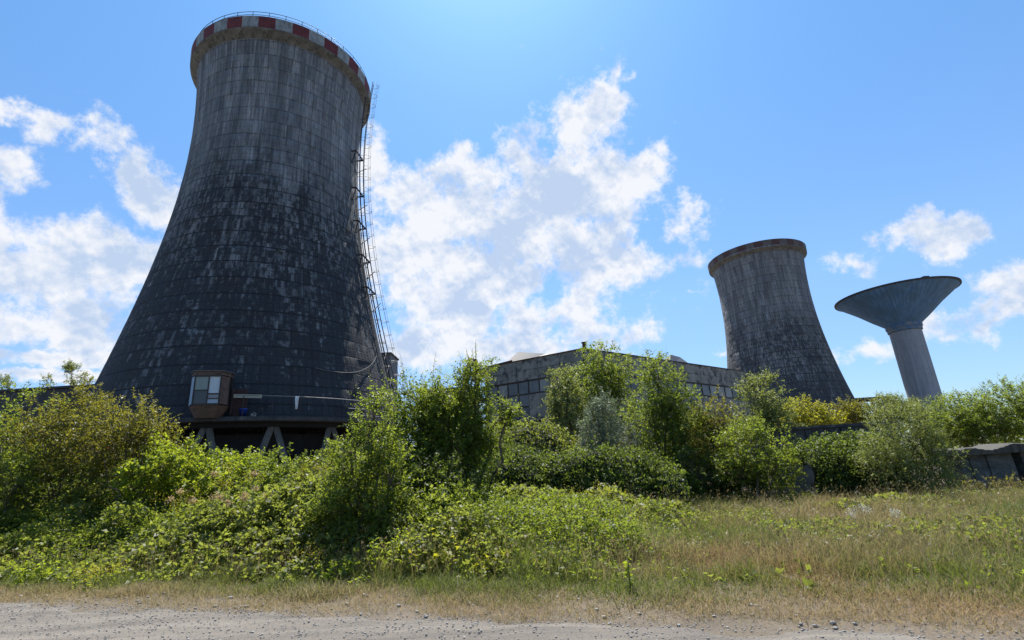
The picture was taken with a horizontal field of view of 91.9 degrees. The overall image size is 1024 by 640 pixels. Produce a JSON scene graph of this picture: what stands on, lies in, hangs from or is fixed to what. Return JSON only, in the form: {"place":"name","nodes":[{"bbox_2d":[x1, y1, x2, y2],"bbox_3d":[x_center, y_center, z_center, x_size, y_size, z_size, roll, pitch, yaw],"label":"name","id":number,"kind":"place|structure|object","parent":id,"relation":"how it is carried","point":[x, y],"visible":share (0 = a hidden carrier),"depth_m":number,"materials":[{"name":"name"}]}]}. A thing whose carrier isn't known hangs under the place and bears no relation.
{"place":"outdoors","nodes":[
{"label":"outdoors","id":0,"kind":"place"},
{"bbox_2d":[0,602,1023,639],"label":"road","id":1,"kind":"structure","parent":0,"point":[551,631],"depth_m":5.91,"materials":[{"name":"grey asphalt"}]},
{"bbox_2d":[0,452,1023,639],"bbox_3d":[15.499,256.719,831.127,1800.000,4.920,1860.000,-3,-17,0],"label":"ground","id":2,"kind":"structure","parent":0,"point":[715,623],"depth_m":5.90,"materials":[{"name":"green plant"}]},
{"bbox_2d":[0,450,61,519],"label":"shrub","id":3,"kind":"object","parent":2,"relation":"on","point":[24,479],"visible":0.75,"depth_m":15.09,"materials":[{"name":"green plant"}]},
{"bbox_2d":[0,437,74,494],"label":"background shrub","id":4,"kind":"object","parent":2,"relation":"on","point":[27,463],"visible":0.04,"depth_m":21.36,"materials":[{"name":"green plant"}]},
{"bbox_2d":[0,376,87,506],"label":"shrub","id":5,"kind":"object","parent":2,"relation":"on","point":[8,451],"visible":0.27,"depth_m":16.83,"materials":[{"name":"green plant"}]},
{"bbox_2d":[10,558,88,588],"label":"broadleaf weed","id":6,"kind":"object","parent":2,"relation":"on","point":[24,576],"visible":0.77,"depth_m":10.18,"materials":[{"name":"green plant"}]},
{"bbox_2d":[0,384,106,487],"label":"long shed","id":7,"kind":"structure","parent":2,"relation":"on","point":[44,396],"depth_m":46.55,"materials":[{"name":"concrete"}]},
{"bbox_2d":[0,373,12,389],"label":"sapling","id":8,"kind":"object","parent":7,"relation":"on","point":[7,382],"visible":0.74,"depth_m":48.14,"materials":[{"name":"green plant"}]},
{"bbox_2d":[39,373,57,386],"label":"sapling","id":9,"kind":"object","parent":7,"relation":"on","point":[49,377],"visible":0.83,"depth_m":48.15,"materials":[{"name":"green plant"}]},
{"bbox_2d":[61,358,89,384],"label":"sapling","id":10,"kind":"object","parent":7,"relation":"on","point":[69,367],"visible":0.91,"depth_m":48.19,"materials":[{"name":"green plant"}]},
{"bbox_2d":[0,375,151,510],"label":"shrub","id":11,"kind":"object","parent":2,"relation":"on","point":[56,420],"visible":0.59,"depth_m":15.95,"materials":[{"name":"green plant"}]},
{"bbox_2d":[0,449,152,515],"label":"shrub","id":12,"kind":"object","parent":2,"relation":"on","point":[64,491],"visible":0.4,"depth_m":15.29,"materials":[{"name":"green plant"}]},
{"bbox_2d":[59,555,129,591],"bbox_3d":[-7.949,4.961,9.702,1.135,0.679,1.201,-16,-21,36],"label":"goldenrod","id":13,"kind":"object","parent":2,"relation":"on","point":[99,572],"visible":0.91,"depth_m":9.55,"materials":[{"name":"green plant"}]},
{"bbox_2d":[52,387,193,500],"bbox_3d":[-11.684,4.610,15.087,4.141,4.982,2.717,-3,-17,0],"label":"shrub","id":14,"kind":"object","parent":2,"relation":"on","point":[136,429],"visible":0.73,"depth_m":15.03,"materials":[{"name":"green plant"}]},
{"bbox_2d":[92,485,185,532],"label":"background shrub","id":15,"kind":"object","parent":2,"relation":"on","point":[108,500],"visible":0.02,"depth_m":14.51,"materials":[{"name":"green plant"}]},
{"bbox_2d":[95,428,232,514],"bbox_3d":[-9.887,4.971,14.281,3.838,3.743,2.193,-3,-17,0],"label":"shrub","id":16,"kind":"object","parent":2,"relation":"on","point":[172,459],"visible":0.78,"depth_m":14.16,"materials":[{"name":"green plant"}]},
{"bbox_2d":[151,490,196,530],"bbox_3d":[-8.659,5.247,12.345,1.295,1.929,1.186,-3,-17,0],"label":"goldenrod","id":17,"kind":"object","parent":2,"relation":"on","point":[170,503],"visible":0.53,"depth_m":12.46,"materials":[{"name":"green plant"}]},
{"bbox_2d":[164,493,218,558],"bbox_3d":[-7.199,4.793,11.127,1.210,1.704,0.444,-3,-17,0],"label":"grass plume","id":18,"kind":"object","parent":2,"relation":"on","point":[194,500],"depth_m":11.23,"materials":[{"name":"beige plant"}]},
{"bbox_2d":[175,488,233,548],"bbox_3d":[-6.898,4.633,10.954,0.686,1.819,1.100,-16,-21,35],"label":"grass plume","id":19,"kind":"object","parent":2,"relation":"on","point":[226,500],"depth_m":11.24,"materials":[{"name":"beige plant"}]},
{"bbox_2d":[180,474,232,546],"bbox_3d":[-7.518,4.849,12.104,0.977,2.274,2.006,10,-22,-38],"label":"goldenrod","id":20,"kind":"object","parent":2,"relation":"on","point":[207,493],"visible":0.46,"depth_m":12.15,"materials":[{"name":"green plant"}]},
{"bbox_2d":[164,445,278,539],"bbox_3d":[-8.157,5.251,14.601,3.558,3.129,2.276,-3,-17,0],"label":"shrub","id":21,"kind":"object","parent":2,"relation":"on","point":[235,458],"visible":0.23,"depth_m":14.52,"materials":[{"name":"green plant"}]},
{"bbox_2d":[188,449,266,471],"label":"background shrub","id":22,"kind":"object","parent":2,"relation":"on","point":[221,460],"visible":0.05,"depth_m":18.76,"materials":[{"name":"green plant"}]},
{"bbox_2d":[206,470,249,517],"bbox_3d":[-6.518,4.497,11.242,0.972,2.171,0.544,8,-20,-33],"label":"grass plume","id":23,"kind":"object","parent":2,"relation":"on","point":[243,495],"depth_m":11.35,"materials":[{"name":"beige plant"}]},
{"bbox_2d":[48,11,410,473],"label":"cooling tower","id":24,"kind":"structure","parent":2,"relation":"on","point":[255,282],"depth_m":46.09,"materials":[{"name":"concrete"}]},
{"bbox_2d":[188,370,248,418],"bbox_3d":[-21.347,5.344,35.874,3.653,3.510,1.816,1,-18,-15],"label":"lookout cabin","id":25,"kind":"object","parent":24,"relation":"on","point":[212,393],"visible":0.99,"depth_m":35.23,"materials":[{"name":"brown metal"}]},
{"bbox_2d":[189,377,194,405],"bbox_3d":[-22.706,5.031,35.146,0.035,2.000,0.863,12,-23,-42],"label":"window pane","id":26,"kind":"structure","parent":25,"relation":"in","point":[192,384],"depth_m":35.15,"materials":[{"name":"glass"}]},
{"bbox_2d":[193,391,206,402],"bbox_3d":[-21.929,5.429,34.819,0.796,0.920,0.030,1,-18,-15],"label":"window pane","id":27,"kind":"structure","parent":25,"relation":"in","point":[199,396],"depth_m":34.81,"materials":[{"name":"grey glass"}]},
{"bbox_2d":[195,377,208,389],"bbox_3d":[-21.988,4.455,35.116,0.796,1.000,0.030,1,-18,-15],"label":"window pane","id":28,"kind":"structure","parent":25,"relation":"in","point":[201,383],"depth_m":35.10,"materials":[{"name":"grey glass"}]},
{"bbox_2d":[208,377,220,392],"bbox_3d":[-21.182,4.606,35.289,0.671,1.200,0.030,1,-18,-15],"label":"window pane","id":29,"kind":"structure","parent":25,"relation":"in","point":[214,384],"depth_m":35.27,"materials":[{"name":"grey glass"}]},
{"bbox_2d":[239,406,247,415],"bbox_3d":[-19.771,6.720,36.426,0.600,0.751,0.600,-3,-17,0],"label":"barrel","id":30,"kind":"object","parent":24,"relation":"on","point":[244,411],"visible":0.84,"depth_m":36.24,"materials":[{"name":"blue plastic"}]},
{"bbox_2d":[215,459,268,514],"bbox_3d":[-6.531,4.514,11.902,1.222,2.521,1.510,12,-23,-41],"label":"goldenrod","id":31,"kind":"object","parent":2,"relation":"on","point":[233,480],"visible":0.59,"depth_m":12.08,"materials":[{"name":"green plant"}]},
{"bbox_2d":[245,470,272,556],"bbox_3d":[-5.919,4.601,11.624,0.555,2.108,1.350,4,-18,-23],"label":"grass plume","id":32,"kind":"object","parent":2,"relation":"on","point":[254,475],"depth_m":11.43,"materials":[{"name":"beige plant"}]},
{"bbox_2d":[228,442,327,497],"bbox_3d":[-6.639,5.035,14.272,3.592,2.994,2.089,-3,-17,0],"label":"shrub","id":33,"kind":"object","parent":2,"relation":"on","point":[272,472],"visible":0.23,"depth_m":14.30,"materials":[{"name":"green plant"}]},
{"bbox_2d":[276,556,323,584],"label":"broadleaf weed","id":34,"kind":"object","parent":2,"relation":"on","point":[303,568],"visible":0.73,"depth_m":8.77,"materials":[{"name":"green plant"}]},
{"bbox_2d":[279,459,347,523],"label":"shrub","id":35,"kind":"object","parent":2,"relation":"on","point":[310,469],"visible":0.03,"depth_m":13.79,"materials":[{"name":"green plant"}]},
{"bbox_2d":[295,538,348,573],"bbox_3d":[-3.566,4.438,9.190,0.888,0.730,1.212,12,-23,-41],"label":"goldenrod","id":36,"kind":"object","parent":2,"relation":"on","point":[311,556],"visible":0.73,"depth_m":9.26,"materials":[{"name":"green plant"}]},
{"bbox_2d":[315,555,363,582],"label":"broadleaf weed","id":37,"kind":"object","parent":2,"relation":"on","point":[346,567],"visible":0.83,"depth_m":8.65,"materials":[{"name":"green plant"}]},
{"bbox_2d":[348,574,370,586],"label":"broadleaf weed","id":38,"kind":"object","parent":2,"relation":"on","point":[359,580],"visible":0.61,"depth_m":8.21,"materials":[{"name":"green plant"}]},
{"bbox_2d":[300,368,434,556],"bbox_3d":[-3.157,3.272,10.767,2.905,4.501,2.094,-3,-17,0],"label":"young tree","id":39,"kind":"object","parent":2,"relation":"on","point":[349,489],"visible":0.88,"depth_m":10.58,"materials":[{"name":"green plant"}]},
{"bbox_2d":[364,528,407,576],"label":"broadleaf weed","id":40,"kind":"object","parent":2,"relation":"on","point":[400,548],"visible":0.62,"depth_m":8.90,"materials":[{"name":"green plant"}]},
{"bbox_2d":[380,352,398,462],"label":"concrete silo","id":41,"kind":"object","parent":2,"relation":"on","point":[393,365],"visible":0.13,"depth_m":80.81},
{"bbox_2d":[385,523,438,577],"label":"broadleaf weed","id":42,"kind":"object","parent":2,"relation":"on","point":[419,554],"visible":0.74,"depth_m":8.68,"materials":[{"name":"green plant"}]},
{"bbox_2d":[385,446,493,537],"bbox_3d":[-1.754,4.169,11.582,2.761,2.467,2.418,-3,-17,0],"label":"shrub","id":43,"kind":"object","parent":2,"relation":"on","point":[445,477],"visible":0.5,"depth_m":11.52,"materials":[{"name":"green plant"}]},
{"bbox_2d":[369,353,510,490],"bbox_3d":[-2.018,3.311,13.127,4.140,5.058,2.737,-3,-17,0],"label":"young tree","id":44,"kind":"object","parent":2,"relation":"on","point":[429,404],"visible":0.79,"depth_m":12.93,"materials":[{"name":"green plant"}]},
{"bbox_2d":[406,525,486,574],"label":"broadleaf weed","id":45,"kind":"object","parent":2,"relation":"on","point":[435,556],"visible":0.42,"depth_m":8.60,"materials":[{"name":"green plant"}]},
{"bbox_2d":[421,386,474,469],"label":"annex","id":46,"kind":"object","parent":2,"relation":"on","point":[458,421],"visible":0.05,"depth_m":51.97,"materials":[{"name":"concrete"}]},
{"bbox_2d":[460,357,488,476],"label":"conveyor frame","id":47,"kind":"object","parent":2,"relation":"on","point":[476,385],"visible":0.1,"depth_m":48.05,"materials":[{"name":"metal"}]},
{"bbox_2d":[440,343,526,488],"bbox_3d":[-0.921,3.165,13.408,2.768,5.439,1.928,-3,-17,0],"label":"young tree","id":48,"kind":"object","parent":2,"relation":"on","point":[509,413],"visible":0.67,"depth_m":13.44,"materials":[{"name":"green plant"}]},
{"bbox_2d":[454,509,522,551],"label":"broadleaf weed","id":49,"kind":"object","parent":2,"relation":"on","point":[474,530],"visible":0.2,"depth_m":9.26,"materials":[{"name":"green plant"}]},
{"bbox_2d":[473,542,536,576],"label":"broadleaf weed","id":50,"kind":"object","parent":2,"relation":"on","point":[478,563],"visible":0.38,"depth_m":8.18,"materials":[{"name":"green plant"}]},
{"bbox_2d":[0,475,1023,568],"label":"seed heads","id":51,"kind":"object","parent":2,"relation":"on","point":[718,539],"visible":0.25,"depth_m":9.11,"materials":[{"name":"plant"}]},
{"bbox_2d":[0,445,1023,588],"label":"bramble cover","id":52,"kind":"object","parent":2,"relation":"on","point":[283,509],"visible":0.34,"depth_m":10.80,"materials":[{"name":"green plant"}]},
{"bbox_2d":[0,446,1023,590],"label":"undergrowth","id":53,"kind":"object","parent":2,"relation":"on","point":[82,536],"visible":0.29,"depth_m":10.57,"materials":[{"name":"green plant"}]},
{"bbox_2d":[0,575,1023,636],"bbox_3d":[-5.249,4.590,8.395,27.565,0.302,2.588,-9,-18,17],"label":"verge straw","id":54,"kind":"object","parent":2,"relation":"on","point":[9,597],"visible":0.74,"depth_m":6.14,"materials":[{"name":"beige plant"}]},
{"bbox_2d":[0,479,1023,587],"bbox_3d":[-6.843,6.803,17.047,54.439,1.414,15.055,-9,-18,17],"label":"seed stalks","id":55,"kind":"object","parent":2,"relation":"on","point":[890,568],"visible":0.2,"depth_m":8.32,"materials":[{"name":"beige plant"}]},
{"bbox_2d":[3,587,1020,631],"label":"verge stones","id":56,"kind":"object","parent":2,"relation":"on","point":[832,622],"visible":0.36,"depth_m":6.29,"materials":[{"name":"grey stone"}]},
{"bbox_2d":[64,482,1022,548],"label":"meadow flowers","id":57,"kind":"object","parent":2,"relation":"on","point":[730,514],"visible":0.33,"depth_m":9.76,"materials":[{"name":"plant"}]},
{"bbox_2d":[541,362,596,441],"bbox_3d":[2.823,5.485,24.425,2.958,6.972,2.770,-3,-17,0],"label":"tree","id":58,"kind":"object","parent":2,"relation":"on","point":[556,408],"visible":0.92,"depth_m":24.72,"materials":[{"name":"green plant"}]},
{"bbox_2d":[471,414,685,469],"bbox_3d":[2.772,6.121,21.096,9.370,4.419,3.640,-3,-17,0],"label":"vine mound","id":59,"kind":"object","parent":2,"relation":"on","point":[542,437],"visible":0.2,"depth_m":21.26,"materials":[{"name":"green plant"}]},
{"bbox_2d":[477,437,696,506],"bbox_3d":[2.325,5.411,16.612,7.638,3.340,2.568,-3,-17,0],"label":"vine mound","id":60,"kind":"object","parent":2,"relation":"on","point":[647,475],"visible":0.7,"depth_m":16.46,"materials":[{"name":"green plant"}]},
{"bbox_2d":[555,338,644,436],"bbox_3d":[4.942,5.168,26.578,5.030,8.735,3.531,-3,-17,0],"label":"tree","id":61,"kind":"object","parent":2,"relation":"on","point":[604,379],"visible":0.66,"depth_m":26.63,"materials":[{"name":"green plant"}]},
{"bbox_2d":[574,382,641,454],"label":"silver shrub","id":62,"kind":"object","parent":2,"relation":"on","point":[603,435],"visible":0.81,"depth_m":20.38,"materials":[{"name":"green plant"}]},
{"bbox_2d":[487,342,751,470],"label":"factory hall","id":63,"kind":"structure","parent":2,"relation":"on","point":[522,375],"depth_m":46.24,"materials":[{"name":"concrete"}]},
{"bbox_2d":[489,387,497,398],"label":"window","id":64,"kind":"structure","parent":63,"relation":"in","point":[493,390],"depth_m":47.16,"materials":[{"name":"grey glass"}]},
{"bbox_2d":[499,385,507,396],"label":"window","id":65,"kind":"structure","parent":63,"relation":"in","point":[501,388],"depth_m":46.56,"materials":[{"name":"grey glass"}]},
{"bbox_2d":[508,383,517,395],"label":"window","id":66,"kind":"structure","parent":63,"relation":"in","point":[513,390],"depth_m":45.99,"materials":[{"name":"grey glass"}]},
{"bbox_2d":[509,396,517,406],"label":"window","id":67,"kind":"structure","parent":63,"relation":"in","point":[513,398],"depth_m":45.68,"materials":[{"name":"grey glass"}]},
{"bbox_2d":[519,382,527,393],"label":"window","id":68,"kind":"structure","parent":63,"relation":"in","point":[523,387],"depth_m":45.41,"materials":[{"name":"grey glass"}]},
{"bbox_2d":[519,395,528,406],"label":"window","id":69,"kind":"structure","parent":63,"relation":"in","point":[524,399],"depth_m":45.06,"materials":[{"name":"grey glass"}]},
{"bbox_2d":[520,407,529,418],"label":"window","id":70,"kind":"structure","parent":63,"relation":"in","point":[526,409],"depth_m":44.70,"materials":[{"name":"grey glass"}]},
{"bbox_2d":[529,380,538,392],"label":"window","id":71,"kind":"structure","parent":63,"relation":"in","point":[533,385],"depth_m":44.82,"materials":[{"name":"grey glass"}]},
{"bbox_2d":[488,371,584,422],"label":"window frame","id":72,"kind":"structure","parent":63,"relation":"in","point":[538,379],"depth_m":45.25,"materials":[{"name":"metal"}]},
{"bbox_2d":[540,378,549,390],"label":"window","id":73,"kind":"structure","parent":63,"relation":"in","point":[543,383],"depth_m":44.26,"materials":[{"name":"grey glass"}]},
{"bbox_2d":[630,377,639,388],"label":"window","id":74,"kind":"structure","parent":63,"relation":"in","point":[634,385],"depth_m":45.44,"materials":[{"name":"grey glass"}]},
{"bbox_2d":[585,372,747,398],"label":"window frame","id":75,"kind":"structure","parent":63,"relation":"in","point":[701,384],"depth_m":51.18,"materials":[{"name":"metal"}]},
{"bbox_2d":[694,384,702,394],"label":"window","id":76,"kind":"structure","parent":63,"relation":"in","point":[698,387],"depth_m":50.72,"materials":[{"name":"grey glass"}]},
{"bbox_2d":[702,385,709,394],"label":"window","id":77,"kind":"structure","parent":63,"relation":"in","point":[706,391],"depth_m":51.41,"materials":[{"name":"grey glass"}]},
{"bbox_2d":[710,386,717,395],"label":"window","id":78,"kind":"structure","parent":63,"relation":"in","point":[713,388],"depth_m":52.11,"materials":[{"name":"grey glass"}]},
{"bbox_2d":[725,387,732,396],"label":"window","id":79,"kind":"structure","parent":63,"relation":"in","point":[728,390],"depth_m":53.62,"materials":[{"name":"grey glass"}]},
{"bbox_2d":[621,547,634,590],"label":"tall weed","id":80,"kind":"object","parent":2,"relation":"on","point":[625,574],"visible":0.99,"depth_m":6.92,"materials":[{"name":"green plant"}]},
{"bbox_2d":[616,392,651,455],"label":"silver shrub","id":81,"kind":"object","parent":2,"relation":"on","point":[633,442],"visible":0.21,"depth_m":21.40,"materials":[{"name":"green plant"}]},
{"bbox_2d":[615,348,725,471],"bbox_3d":[6.397,4.182,19.997,4.395,6.392,2.731,-3,-17,0],"label":"tree","id":82,"kind":"object","parent":2,"relation":"on","point":[671,423],"visible":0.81,"depth_m":19.84,"materials":[{"name":"green plant"}]},
{"bbox_2d":[635,407,714,463],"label":"background shrub","id":83,"kind":"object","parent":2,"relation":"on","point":[680,430],"visible":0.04,"depth_m":24.10,"materials":[{"name":"green plant"}]},
{"bbox_2d":[683,470,709,499],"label":"background shrub","id":84,"kind":"object","parent":2,"relation":"on","point":[700,491],"visible":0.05,"depth_m":17.21,"materials":[{"name":"green plant"}]},
{"bbox_2d":[657,442,746,499],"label":"shrub","id":85,"kind":"object","parent":2,"relation":"on","point":[684,462],"visible":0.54,"depth_m":17.83,"materials":[{"name":"green plant"}]},
{"bbox_2d":[666,386,752,471],"bbox_3d":[7.954,4.944,19.747,3.798,4.642,2.754,-3,-17,0],"label":"shrub","id":86,"kind":"object","parent":2,"relation":"on","point":[715,423],"visible":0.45,"depth_m":19.65,"materials":[{"name":"green plant"}]},
{"bbox_2d":[692,464,782,502],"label":"background shrub","id":87,"kind":"object","parent":2,"relation":"on","point":[753,487],"visible":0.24,"depth_m":17.74,"materials":[{"name":"green plant"}]},
{"bbox_2d":[706,409,808,503],"bbox_3d":[8.703,5.021,17.766,3.542,3.476,2.514,-3,-17,0],"label":"shrub","id":88,"kind":"object","parent":2,"relation":"on","point":[783,459],"visible":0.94,"depth_m":17.46,"materials":[{"name":"green plant"}]},
{"bbox_2d":[723,365,809,470],"bbox_3d":[10.280,4.593,20.238,3.641,5.558,2.369,-3,-17,0],"label":"young tree","id":89,"kind":"object","parent":2,"relation":"on","point":[772,413],"visible":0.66,"depth_m":20.44,"materials":[{"name":"green plant"}]},
{"bbox_2d":[708,238,858,427],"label":"cooling tower","id":90,"kind":"structure","parent":2,"relation":"on","point":[770,318],"depth_m":100.00,"materials":[{"name":"concrete"}]},
{"bbox_2d":[759,460,817,498],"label":"wall","id":91,"kind":"structure","parent":2,"relation":"on","point":[809,478],"depth_m":19.65,"materials":[{"name":"concrete"}]},
{"bbox_2d":[776,393,850,427],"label":"yellow shrub","id":92,"kind":"object","parent":2,"relation":"on","point":[821,418],"visible":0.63,"depth_m":24.11,"materials":[{"name":"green plant"}]},
{"bbox_2d":[750,421,894,471],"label":"retaining wall","id":93,"kind":"structure","parent":2,"relation":"on","point":[804,433],"depth_m":22.36,"materials":[{"name":"concrete"}]},
{"bbox_2d":[827,394,874,423],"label":"yellow shrub","id":94,"kind":"object","parent":2,"relation":"on","point":[848,408],"visible":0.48,"depth_m":24.59,"materials":[{"name":"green plant"}]},
{"bbox_2d":[820,428,891,449],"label":"background shrub","id":95,"kind":"object","parent":2,"relation":"on","point":[885,439],"visible":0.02,"depth_m":20.60,"materials":[{"name":"green plant"}]},
{"bbox_2d":[790,427,923,498],"bbox_3d":[11.993,5.344,17.124,3.885,3.228,2.894,-3,-17,0],"label":"vine mound","id":96,"kind":"object","parent":2,"relation":"on","point":[826,459],"visible":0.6,"depth_m":16.80,"materials":[{"name":"green plant"}]},
{"bbox_2d":[841,396,898,443],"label":"loading canopy","id":97,"kind":"object","parent":2,"relation":"on","point":[859,399],"visible":0.16,"depth_m":77.06,"materials":[{"name":"concrete"}]},
{"bbox_2d":[856,391,927,443],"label":"willow shrub","id":98,"kind":"object","parent":2,"relation":"on","point":[882,399],"visible":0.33,"depth_m":23.32,"materials":[{"name":"green plant"}]},
{"bbox_2d":[834,276,961,459],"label":"water tower","id":99,"kind":"structure","parent":2,"relation":"on","point":[899,312],"depth_m":98.69,"materials":[{"name":"paint"}]},
{"bbox_2d":[847,395,978,497],"bbox_3d":[12.663,4.275,16.026,3.508,3.699,2.433,-3,-17,0],"label":"willow shrub","id":100,"kind":"object","parent":2,"relation":"on","point":[902,455],"visible":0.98,"depth_m":15.78,"materials":[{"name":"green plant"}]},
{"bbox_2d":[908,387,1022,447],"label":"willow shrub","id":101,"kind":"object","parent":2,"relation":"on","point":[963,421],"visible":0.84,"depth_m":21.81,"materials":[{"name":"green plant"}]},
{"bbox_2d":[931,443,1023,489],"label":"concrete wall","id":102,"kind":"structure","parent":2,"relation":"on","point":[999,460],"depth_m":17.50,"materials":[{"name":"grey concrete"}]},
{"bbox_2d":[952,374,1023,444],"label":"willow shrub","id":103,"kind":"object","parent":2,"relation":"on","point":[1016,403],"visible":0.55,"depth_m":22.15,"materials":[{"name":"green plant"}]},
{"bbox_2d":[956,473,1023,492],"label":"shrub","id":104,"kind":"object","parent":2,"relation":"on","point":[992,481],"visible":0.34,"depth_m":16.37,"materials":[{"name":"green plant"}]},
{"bbox_2d":[0,0,1023,467],"label":"sky","id":105,"kind":"structure","parent":0,"point":[547,176],"materials":[{"name":"blue"}]},
{"bbox_2d":[563,479,628,533],"bbox_3d":[1.901,4.273,10.955,1.577,1.435,0.892,-3,-17,0],"label":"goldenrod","id":106,"kind":"object","parent":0,"point":[602,494],"visible":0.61,"depth_m":10.97,"materials":[{"name":"green plant"}]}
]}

